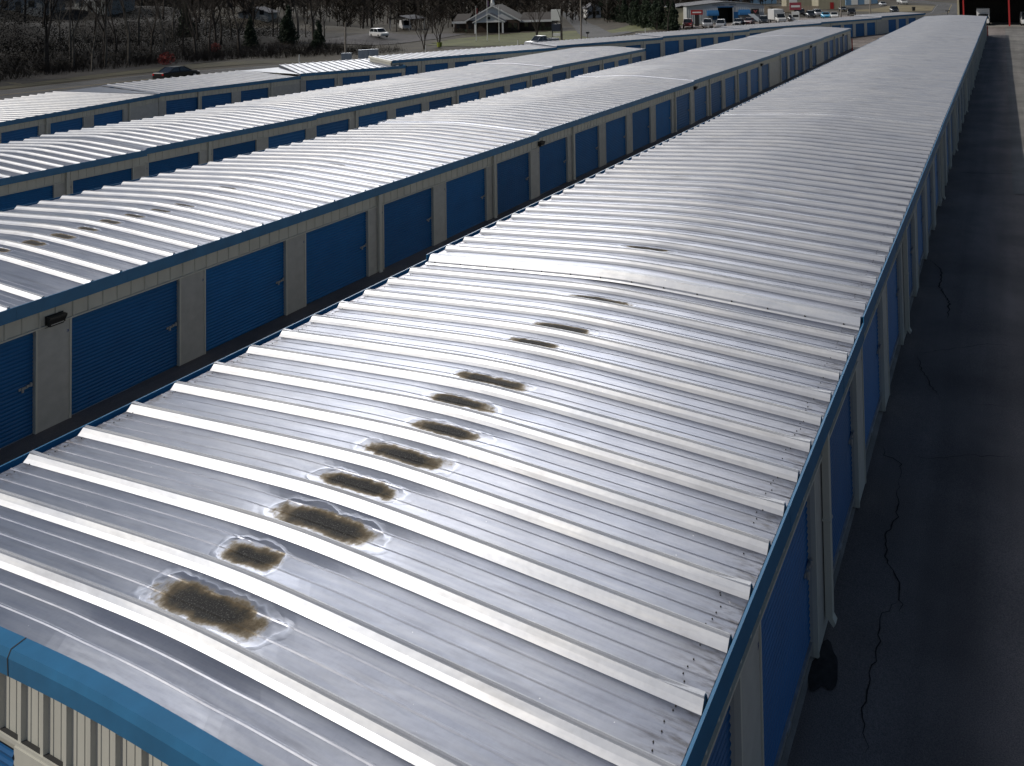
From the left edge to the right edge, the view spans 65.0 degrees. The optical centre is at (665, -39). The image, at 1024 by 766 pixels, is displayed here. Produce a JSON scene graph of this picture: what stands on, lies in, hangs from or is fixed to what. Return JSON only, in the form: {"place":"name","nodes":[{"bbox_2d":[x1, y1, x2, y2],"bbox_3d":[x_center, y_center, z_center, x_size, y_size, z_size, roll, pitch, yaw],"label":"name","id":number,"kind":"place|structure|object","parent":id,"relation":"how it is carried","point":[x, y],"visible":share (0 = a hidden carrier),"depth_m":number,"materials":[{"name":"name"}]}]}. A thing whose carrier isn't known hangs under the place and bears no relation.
{"place":"outdoors","nodes":[
{"label":"outdoors","id":0,"kind":"place"},
{"bbox_2d":[0,0,359,85],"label":"woodland floor","id":1,"kind":"structure","parent":0,"point":[32,78],"depth_m":123.92,"materials":[{"name":"brown plant"}]},
{"bbox_2d":[0,0,64,16],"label":"house","id":2,"kind":"structure","parent":1,"relation":"on","point":[18,4],"depth_m":145.60,"materials":[{"name":"grey"}]},
{"bbox_2d":[42,0,57,69],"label":"bare tree","id":3,"kind":"object","parent":1,"relation":"on","point":[47,40],"visible":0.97,"depth_m":95.57,"materials":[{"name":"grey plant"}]},
{"bbox_2d":[61,0,88,67],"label":"bare tree","id":4,"kind":"object","parent":1,"relation":"on","point":[73,45],"visible":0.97,"depth_m":97.29,"materials":[{"name":"brown plant"}]},
{"bbox_2d":[66,0,109,70],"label":"bare tree","id":5,"kind":"object","parent":1,"relation":"on","point":[92,50],"visible":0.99,"depth_m":95.49,"materials":[{"name":"brown plant"}]},
{"bbox_2d":[82,0,106,66],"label":"bare tree","id":6,"kind":"object","parent":1,"relation":"on","point":[105,44],"visible":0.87,"depth_m":100.42,"materials":[{"name":"brown plant"}]},
{"bbox_2d":[80,0,109,59],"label":"bare tree","id":7,"kind":"object","parent":1,"relation":"on","point":[105,19],"visible":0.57,"depth_m":103.88,"materials":[{"name":"brown plant"}]},
{"bbox_2d":[74,0,134,15],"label":"house","id":8,"kind":"structure","parent":1,"relation":"on","point":[116,3],"depth_m":155.92,"materials":[{"name":"grey"}]},
{"bbox_2d":[119,0,129,63],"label":"bare tree","id":9,"kind":"object","parent":1,"relation":"on","point":[127,32],"visible":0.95,"depth_m":102.95,"materials":[{"name":"brown plant"}]},
{"bbox_2d":[130,0,168,52],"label":"bare tree","id":10,"kind":"object","parent":1,"relation":"on","point":[153,29],"visible":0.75,"depth_m":113.35,"materials":[{"name":"brown plant"}]},
{"bbox_2d":[152,0,164,57],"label":"bare tree","id":11,"kind":"object","parent":1,"relation":"on","point":[162,34],"visible":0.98,"depth_m":105.71,"materials":[{"name":"brown plant"}]},
{"bbox_2d":[0,0,325,73],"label":"thicket","id":12,"kind":"object","parent":1,"relation":"on","point":[177,36],"visible":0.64,"depth_m":122.59,"materials":[{"name":"brown plant"}]},
{"bbox_2d":[161,0,197,55],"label":"bare tree","id":13,"kind":"object","parent":1,"relation":"on","point":[193,31],"visible":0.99,"depth_m":111.88,"materials":[{"name":"brown plant"}]},
{"bbox_2d":[176,2,198,36],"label":"evergreen tree","id":14,"kind":"object","parent":1,"relation":"on","point":[187,17],"visible":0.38,"depth_m":136.11,"materials":[{"name":"green plant"}]},
{"bbox_2d":[169,0,211,54],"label":"bare tree","id":15,"kind":"object","parent":1,"relation":"on","point":[183,30],"visible":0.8,"depth_m":114.71,"materials":[{"name":"brown plant"}]},
{"bbox_2d":[227,0,253,55],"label":"bare tree","id":16,"kind":"object","parent":1,"relation":"on","point":[238,39],"visible":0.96,"depth_m":117.94,"materials":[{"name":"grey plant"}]},
{"bbox_2d":[240,16,260,47],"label":"evergreen tree","id":17,"kind":"object","parent":1,"relation":"on","point":[249,33],"visible":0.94,"depth_m":130.39,"materials":[{"name":"green plant"}]},
{"bbox_2d":[275,5,299,43],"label":"evergreen tree","id":18,"kind":"object","parent":1,"relation":"on","point":[288,32],"visible":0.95,"depth_m":137.75,"materials":[{"name":"green plant"}]},
{"bbox_2d":[0,0,956,89],"bbox_3d":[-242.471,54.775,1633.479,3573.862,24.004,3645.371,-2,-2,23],"label":"ground","id":19,"kind":"structure","parent":0,"point":[331,26],"depth_m":182.52,"materials":[{"name":"green plant"}]},
{"bbox_2d":[0,60,310,88],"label":"grass verge","id":20,"kind":"object","parent":19,"relation":"on","point":[201,65],"depth_m":96.15,"materials":[{"name":"green plant"}]},
{"bbox_2d":[0,14,405,79],"bbox_3d":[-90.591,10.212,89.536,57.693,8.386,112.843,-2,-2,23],"label":"brush","id":21,"kind":"object","parent":19,"relation":"on","point":[202,56],"visible":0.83,"depth_m":108.96,"materials":[{"name":"brown plant"}]},
{"bbox_2d":[237,6,279,21],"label":"house","id":22,"kind":"structure","parent":19,"relation":"on","point":[263,12],"depth_m":191.12,"materials":[{"name":"grey"}]},
{"bbox_2d":[308,20,328,48],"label":"evergreen tree","id":23,"kind":"object","parent":19,"relation":"on","point":[318,34],"visible":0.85,"depth_m":130.01,"materials":[{"name":"green plant"}]},
{"bbox_2d":[325,33,461,44],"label":"gravel lot","id":24,"kind":"structure","parent":19,"relation":"on","point":[391,38],"depth_m":152.65,"materials":[{"name":"grey gravel"}]},
{"bbox_2d":[369,28,388,37],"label":"car","id":25,"kind":"object","parent":24,"relation":"on","point":[378,32],"visible":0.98,"depth_m":154.17,"materials":[{"name":"grey"}]},
{"bbox_2d":[408,5,441,48],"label":"bare tree","id":26,"kind":"object","parent":19,"relation":"on","point":[427,20],"visible":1,"depth_m":131.87,"materials":[{"name":"brown plant"}]},
{"bbox_2d":[72,0,781,27],"bbox_3d":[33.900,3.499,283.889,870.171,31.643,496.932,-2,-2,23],"label":"wood","id":27,"kind":"object","parent":19,"relation":"on","point":[351,8],"visible":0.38,"depth_m":223.94,"materials":[{"name":"plant"}]},
{"bbox_2d":[424,3,460,46],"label":"bare tree","id":28,"kind":"object","parent":19,"relation":"on","point":[439,43],"visible":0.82,"depth_m":135.63,"materials":[{"name":"brown plant"}]},
{"bbox_2d":[452,0,554,33],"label":"church","id":29,"kind":"structure","parent":19,"relation":"on","point":[502,18],"depth_m":181.38,"materials":[{"name":"white brick"}]},
{"bbox_2d":[617,0,628,22],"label":"evergreen tree","id":30,"kind":"object","parent":19,"relation":"on","point":[624,11],"visible":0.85,"depth_m":202.85,"materials":[{"name":"green plant"}]},
{"bbox_2d":[664,0,680,30],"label":"evergreen tree","id":31,"kind":"object","parent":19,"relation":"on","point":[673,19],"visible":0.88,"depth_m":154.71,"materials":[{"name":"green plant"}]},
{"bbox_2d":[664,0,763,23],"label":"repair shop","id":32,"kind":"structure","parent":19,"relation":"on","point":[727,11],"depth_m":183.14,"materials":[{"name":"metal"}]},
{"bbox_2d":[718,7,732,21],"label":"doorway","id":33,"kind":"structure","parent":32,"relation":"in","point":[726,13],"depth_m":188.71,"materials":[{"name":"black plastic"}]},
{"bbox_2d":[680,15,853,28],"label":"shop lot","id":34,"kind":"structure","parent":19,"relation":"on","point":[714,25],"depth_m":172.40,"materials":[{"name":"grey asphalt"}]},
{"bbox_2d":[768,9,786,22],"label":"box truck","id":35,"kind":"object","parent":34,"relation":"on","point":[776,15],"visible":0.93,"depth_m":171.76,"materials":[{"name":"grey metal"}]},
{"bbox_2d":[765,6,818,12],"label":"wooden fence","id":36,"kind":"object","parent":19,"relation":"on","point":[785,8],"visible":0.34,"depth_m":245.50,"materials":[{"name":"brown wood"}]},
{"bbox_2d":[812,0,844,8],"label":"metal building","id":37,"kind":"structure","parent":19,"relation":"on","point":[828,4],"depth_m":262.35,"materials":[{"name":"grey metal"}]},
{"bbox_2d":[0,0,956,99],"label":"road","id":38,"kind":"structure","parent":0,"point":[940,9],"depth_m":88.04,"materials":[{"name":"grey asphalt"}]},
{"bbox_2d":[152,66,199,78],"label":"car","id":39,"kind":"object","parent":38,"relation":"on","point":[171,72],"visible":0.81,"depth_m":87.76,"materials":[{"name":"black metal"}]},
{"bbox_2d":[524,35,558,44],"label":"pickup truck","id":40,"kind":"object","parent":38,"relation":"on","point":[539,38],"visible":0.41,"depth_m":122.94,"materials":[{"name":"silver metal"}]},
{"bbox_2d":[0,27,1023,765],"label":"yard paving","id":41,"kind":"structure","parent":0,"point":[946,681],"depth_m":12.86,"materials":[{"name":"grey asphalt"}]},
{"bbox_2d":[0,58,406,142],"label":"storage building","id":42,"kind":"structure","parent":41,"relation":"on","point":[23,117],"depth_m":59.02,"materials":[{"name":"beige paint"}]},
{"bbox_2d":[1,126,37,142],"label":"roll up door","id":43,"kind":"structure","parent":42,"relation":"in","point":[21,134],"depth_m":46.56,"materials":[{"name":"metal"}]},
{"bbox_2d":[50,117,82,133],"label":"roll up door","id":44,"kind":"structure","parent":42,"relation":"in","point":[73,124],"depth_m":49.67,"materials":[{"name":"metal"}]},
{"bbox_2d":[94,110,121,126],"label":"roll up door","id":45,"kind":"structure","parent":42,"relation":"in","point":[112,117],"depth_m":52.80,"materials":[{"name":"metal"}]},
{"bbox_2d":[166,97,197,114],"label":"roll up door","id":46,"kind":"structure","parent":42,"relation":"in","point":[186,104],"depth_m":58.49,"materials":[{"name":"metal"}]},
{"bbox_2d":[202,92,230,108],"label":"roll up door","id":47,"kind":"structure","parent":42,"relation":"in","point":[224,98],"depth_m":60.77,"materials":[{"name":"metal"}]},
{"bbox_2d":[241,88,267,101],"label":"roll up door","id":48,"kind":"structure","parent":42,"relation":"in","point":[247,95],"depth_m":63.50,"materials":[{"name":"metal"}]},
{"bbox_2d":[306,78,334,91],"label":"roll up door","id":49,"kind":"structure","parent":42,"relation":"in","point":[311,85],"depth_m":68.06,"materials":[{"name":"metal"}]},
{"bbox_2d":[342,75,369,84],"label":"roll up door","id":50,"kind":"structure","parent":42,"relation":"in","point":[356,79],"depth_m":69.91,"materials":[{"name":"metal"}]},
{"bbox_2d":[0,46,645,209],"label":"storage building","id":51,"kind":"structure","parent":41,"relation":"on","point":[34,169],"depth_m":40.92,"materials":[{"name":"beige paint"}]},
{"bbox_2d":[0,185,52,209],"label":"roll up door","id":52,"kind":"structure","parent":51,"relation":"in","point":[43,193],"depth_m":30.14,"materials":[{"name":"metal"}]},
{"bbox_2d":[73,168,131,193],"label":"roll up door","id":53,"kind":"structure","parent":51,"relation":"in","point":[107,179],"depth_m":32.66,"materials":[{"name":"metal"}]},
{"bbox_2d":[149,152,197,175],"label":"roll up door","id":54,"kind":"structure","parent":51,"relation":"in","point":[184,161],"depth_m":35.47,"materials":[{"name":"metal"}]},
{"bbox_2d":[213,140,254,160],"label":"roll up door","id":55,"kind":"structure","parent":51,"relation":"in","point":[234,150],"depth_m":38.26,"materials":[{"name":"metal"}]},
{"bbox_2d":[268,129,304,148],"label":"roll up door","id":56,"kind":"structure","parent":51,"relation":"in","point":[297,136],"depth_m":41.08,"materials":[{"name":"metal"}]},
{"bbox_2d":[316,119,347,136],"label":"roll up door","id":57,"kind":"structure","parent":51,"relation":"in","point":[338,126],"depth_m":43.86,"materials":[{"name":"metal"}]},
{"bbox_2d":[359,111,386,126],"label":"roll up door","id":58,"kind":"structure","parent":51,"relation":"in","point":[371,119],"depth_m":46.69,"materials":[{"name":"metal"}]},
{"bbox_2d":[396,104,420,116],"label":"roll up door","id":59,"kind":"structure","parent":51,"relation":"in","point":[408,110],"depth_m":49.52,"materials":[{"name":"metal"}]},
{"bbox_2d":[429,97,450,109],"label":"roll up door","id":60,"kind":"structure","parent":51,"relation":"in","point":[436,104],"depth_m":52.33,"materials":[{"name":"metal"}]},
{"bbox_2d":[459,91,478,103],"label":"roll up door","id":61,"kind":"structure","parent":51,"relation":"in","point":[463,98],"depth_m":55.09,"materials":[{"name":"metal"}]},
{"bbox_2d":[0,27,851,448],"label":"storage building","id":62,"kind":"structure","parent":41,"relation":"on","point":[112,289],"depth_m":23.51,"materials":[{"name":"beige paint"}]},
{"bbox_2d":[0,333,32,448],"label":"roll up door","id":63,"kind":"structure","parent":62,"relation":"in","point":[16,355],"depth_m":15.78,"materials":[{"name":"metal"}]},
{"bbox_2d":[71,280,176,415],"bbox_3d":[-12.217,8.674,17.746,0.130,2.152,2.380,-2,-2,23],"label":"roll up door","id":64,"kind":"structure","parent":62,"relation":"in","point":[118,346],"depth_m":17.68,"materials":[{"name":"metal"}]},
{"bbox_2d":[206,241,283,350],"bbox_3d":[-11.011,8.738,20.544,0.081,2.150,2.381,-2,-2,24],"label":"roll up door","id":65,"kind":"structure","parent":62,"relation":"in","point":[245,293],"depth_m":20.51,"materials":[{"name":"metal"}]},
{"bbox_2d":[306,211,366,303],"bbox_3d":[-9.805,8.803,23.342,0.081,2.150,2.381,-2,-2,24],"label":"roll up door","id":66,"kind":"structure","parent":62,"relation":"in","point":[335,252],"depth_m":23.32,"materials":[{"name":"metal"}]},
{"bbox_2d":[384,188,431,267],"bbox_3d":[-8.599,8.868,26.141,0.081,2.150,2.381,-2,-2,24],"label":"roll up door","id":67,"kind":"structure","parent":62,"relation":"in","point":[407,220],"depth_m":26.13,"materials":[{"name":"metal"}]},
{"bbox_2d":[446,169,484,237],"bbox_3d":[-7.393,8.933,28.939,0.081,2.150,2.381,-2,-2,24],"label":"roll up door","id":68,"kind":"structure","parent":62,"relation":"in","point":[465,195],"depth_m":28.95,"materials":[{"name":"metal"}]},
{"bbox_2d":[497,152,529,213],"bbox_3d":[-6.187,8.998,31.738,0.081,2.150,2.381,-2,-2,24],"label":"roll up door","id":69,"kind":"structure","parent":62,"relation":"in","point":[513,176],"depth_m":31.77,"materials":[{"name":"metal"}]},
{"bbox_2d":[539,137,566,194],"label":"roll up door","id":70,"kind":"structure","parent":62,"relation":"in","point":[552,156],"depth_m":34.58,"materials":[{"name":"metal"}]},
{"bbox_2d":[575,126,598,176],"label":"roll up door","id":71,"kind":"structure","parent":62,"relation":"in","point":[586,141],"depth_m":37.39,"materials":[{"name":"metal"}]},
{"bbox_2d":[606,116,625,162],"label":"roll up door","id":72,"kind":"structure","parent":62,"relation":"in","point":[615,129],"depth_m":40.19,"materials":[{"name":"metal"}]},
{"bbox_2d":[632,107,649,150],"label":"roll up door","id":73,"kind":"structure","parent":62,"relation":"in","point":[640,119],"depth_m":43.01,"materials":[{"name":"metal"}]},
{"bbox_2d":[656,100,670,139],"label":"roll up door","id":74,"kind":"structure","parent":62,"relation":"in","point":[663,124],"depth_m":45.82,"materials":[{"name":"metal"}]},
{"bbox_2d":[676,93,689,129],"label":"roll up door","id":75,"kind":"structure","parent":62,"relation":"in","point":[682,102],"depth_m":48.64,"materials":[{"name":"metal"}]},
{"bbox_2d":[694,86,706,121],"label":"roll up door","id":76,"kind":"structure","parent":62,"relation":"in","point":[700,101],"depth_m":51.44,"materials":[{"name":"metal"}]},
{"bbox_2d":[711,81,721,113],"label":"roll up door","id":77,"kind":"structure","parent":62,"relation":"in","point":[716,95],"depth_m":54.26,"materials":[{"name":"metal"}]},
{"bbox_2d":[725,76,734,106],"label":"roll up door","id":78,"kind":"structure","parent":62,"relation":"in","point":[729,82],"depth_m":57.05,"materials":[{"name":"metal"}]},
{"bbox_2d":[739,71,747,100],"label":"roll up door","id":79,"kind":"structure","parent":62,"relation":"in","point":[743,84],"depth_m":59.92,"materials":[{"name":"metal"}]},
{"bbox_2d":[750,67,758,94],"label":"roll up door","id":80,"kind":"structure","parent":62,"relation":"in","point":[754,72],"depth_m":62.68,"materials":[{"name":"metal"}]},
{"bbox_2d":[761,64,768,89],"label":"roll up door","id":81,"kind":"structure","parent":62,"relation":"in","point":[765,82],"depth_m":65.50,"materials":[{"name":"metal"}]},
{"bbox_2d":[0,15,987,765],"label":"storage building","id":82,"kind":"structure","parent":41,"relation":"on","point":[574,475],"depth_m":8.90,"materials":[{"name":"beige paint"}]},
{"bbox_2d":[0,742,13,765],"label":"roll up door","id":83,"kind":"structure","parent":82,"relation":"in","point":[6,754],"depth_m":6.51,"materials":[{"name":"blue metal"}]},
{"bbox_2d":[707,705,731,765],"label":"roll up door","id":84,"kind":"structure","parent":82,"relation":"in","point":[720,755],"depth_m":6.96,"materials":[{"name":"metal"}]},
{"bbox_2d":[761,501,812,765],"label":"roll up door","id":85,"kind":"structure","parent":82,"relation":"in","point":[785,625],"depth_m":8.86,"materials":[{"name":"metal"}]},
{"bbox_2d":[830,387,854,573],"bbox_3d":[2.549,7.617,11.618,0.130,2.152,2.380,-2,-2,23],"label":"roll up door","id":86,"kind":"structure","parent":82,"relation":"in","point":[841,439],"depth_m":11.90,"materials":[{"name":"metal"}]},
{"bbox_2d":[863,309,881,453],"bbox_3d":[3.753,7.582,14.420,0.130,2.152,2.380,-2,-2,23],"label":"roll up door","id":87,"kind":"structure","parent":82,"relation":"in","point":[871,349],"depth_m":14.63,"materials":[{"name":"metal"}]},
{"bbox_2d":[887,258,899,371],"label":"roll up door","id":88,"kind":"structure","parent":82,"relation":"in","point":[892,291],"depth_m":17.51,"materials":[{"name":"metal"}]},
{"bbox_2d":[907,221,913,302],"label":"roll up door","id":89,"kind":"structure","parent":82,"relation":"in","point":[910,250],"depth_m":20.74,"materials":[{"name":"metal"}]},
{"bbox_2d":[917,193,923,267],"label":"roll up door","id":90,"kind":"structure","parent":82,"relation":"in","point":[920,219],"depth_m":23.27,"materials":[{"name":"metal"}]},
{"bbox_2d":[927,171,932,236],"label":"roll up door","id":91,"kind":"structure","parent":82,"relation":"in","point":[929,194],"depth_m":26.13,"materials":[{"name":"metal"}]},
{"bbox_2d":[368,12,925,75],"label":"storage building","id":92,"kind":"structure","parent":41,"relation":"on","point":[657,44],"depth_m":95.24,"materials":[{"name":"beige paint"}]},
{"bbox_2d":[425,63,447,71],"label":"roll up door","id":93,"kind":"structure","parent":92,"relation":"in","point":[441,66],"depth_m":75.62,"materials":[{"name":"metal"}]},
{"bbox_2d":[646,43,659,59],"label":"roll up door","id":94,"kind":"structure","parent":92,"relation":"in","point":[652,50],"depth_m":94.17,"materials":[{"name":"metal"}]},
{"bbox_2d":[665,40,678,55],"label":"roll up door","id":95,"kind":"structure","parent":92,"relation":"in","point":[671,47],"depth_m":96.25,"materials":[{"name":"metal"}]},
{"bbox_2d":[808,639,837,690],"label":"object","id":96,"kind":"object","parent":41,"relation":"on","point":[823,671],"visible":0.97,"depth_m":9.70,"materials":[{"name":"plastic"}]},
{"bbox_2d":[861,600,897,760],"bbox_3d":[2.623,8.753,9.695,0.192,0.006,2.461,-2,-2,24],"label":"paving crack","id":97,"kind":"object","parent":41,"relation":"on","point":[870,678],"visible":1,"depth_m":9.55,"materials":[{"name":"black asphalt"}]},
{"bbox_2d":[957,0,1023,26],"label":"open canopy","id":98,"kind":"object","parent":41,"relation":"on","point":[1004,13],"visible":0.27,"depth_m":151.09,"materials":[{"name":"grey"}]},
{"bbox_2d":[430,31,598,46],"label":"church lawn","id":99,"kind":"structure","parent":0,"point":[507,39],"depth_m":153.60,"materials":[{"name":"green plant"}]},
{"bbox_2d":[522,0,551,35],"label":"bare tree","id":100,"kind":"object","parent":99,"relation":"on","point":[529,12],"visible":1,"depth_m":161.66,"materials":[{"name":"brown plant"}]},
{"bbox_2d":[551,9,560,37],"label":"roadside sign","id":101,"kind":"object","parent":99,"relation":"on","point":[555,17],"visible":0.86,"depth_m":147.43,"materials":[{"name":"white plastic"}]},
{"bbox_2d":[563,12,631,37],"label":"driveway","id":102,"kind":"structure","parent":0,"point":[594,31],"depth_m":181.94,"materials":[{"name":"concrete"}]},
{"bbox_2d":[576,23,694,35],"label":"lawn","id":103,"kind":"structure","parent":0,"point":[631,28],"depth_m":176.41,"materials":[{"name":"green plant"}]},
{"bbox_2d":[629,0,641,24],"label":"evergreen tree","id":104,"kind":"object","parent":103,"relation":"on","point":[635,11],"visible":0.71,"depth_m":187.78,"materials":[{"name":"green plant"}]},
{"bbox_2d":[640,0,651,27],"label":"evergreen tree","id":105,"kind":"object","parent":103,"relation":"on","point":[643,19],"visible":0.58,"depth_m":175.74,"materials":[{"name":"green plant"}]},
{"bbox_2d":[650,0,664,29],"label":"evergreen tree","id":106,"kind":"object","parent":103,"relation":"on","point":[661,11],"visible":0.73,"depth_m":159.65,"materials":[{"name":"green plant"}]},
{"bbox_2d":[836,5,934,11],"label":"dry field","id":107,"kind":"structure","parent":0,"point":[904,8],"depth_m":232.86,"materials":[{"name":"beige plant"}]},
{"bbox_2d":[1005,27,1023,194],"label":"concrete lane","id":108,"kind":"structure","parent":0,"point":[1014,36],"depth_m":54.52,"materials":[{"name":"grey concrete"}]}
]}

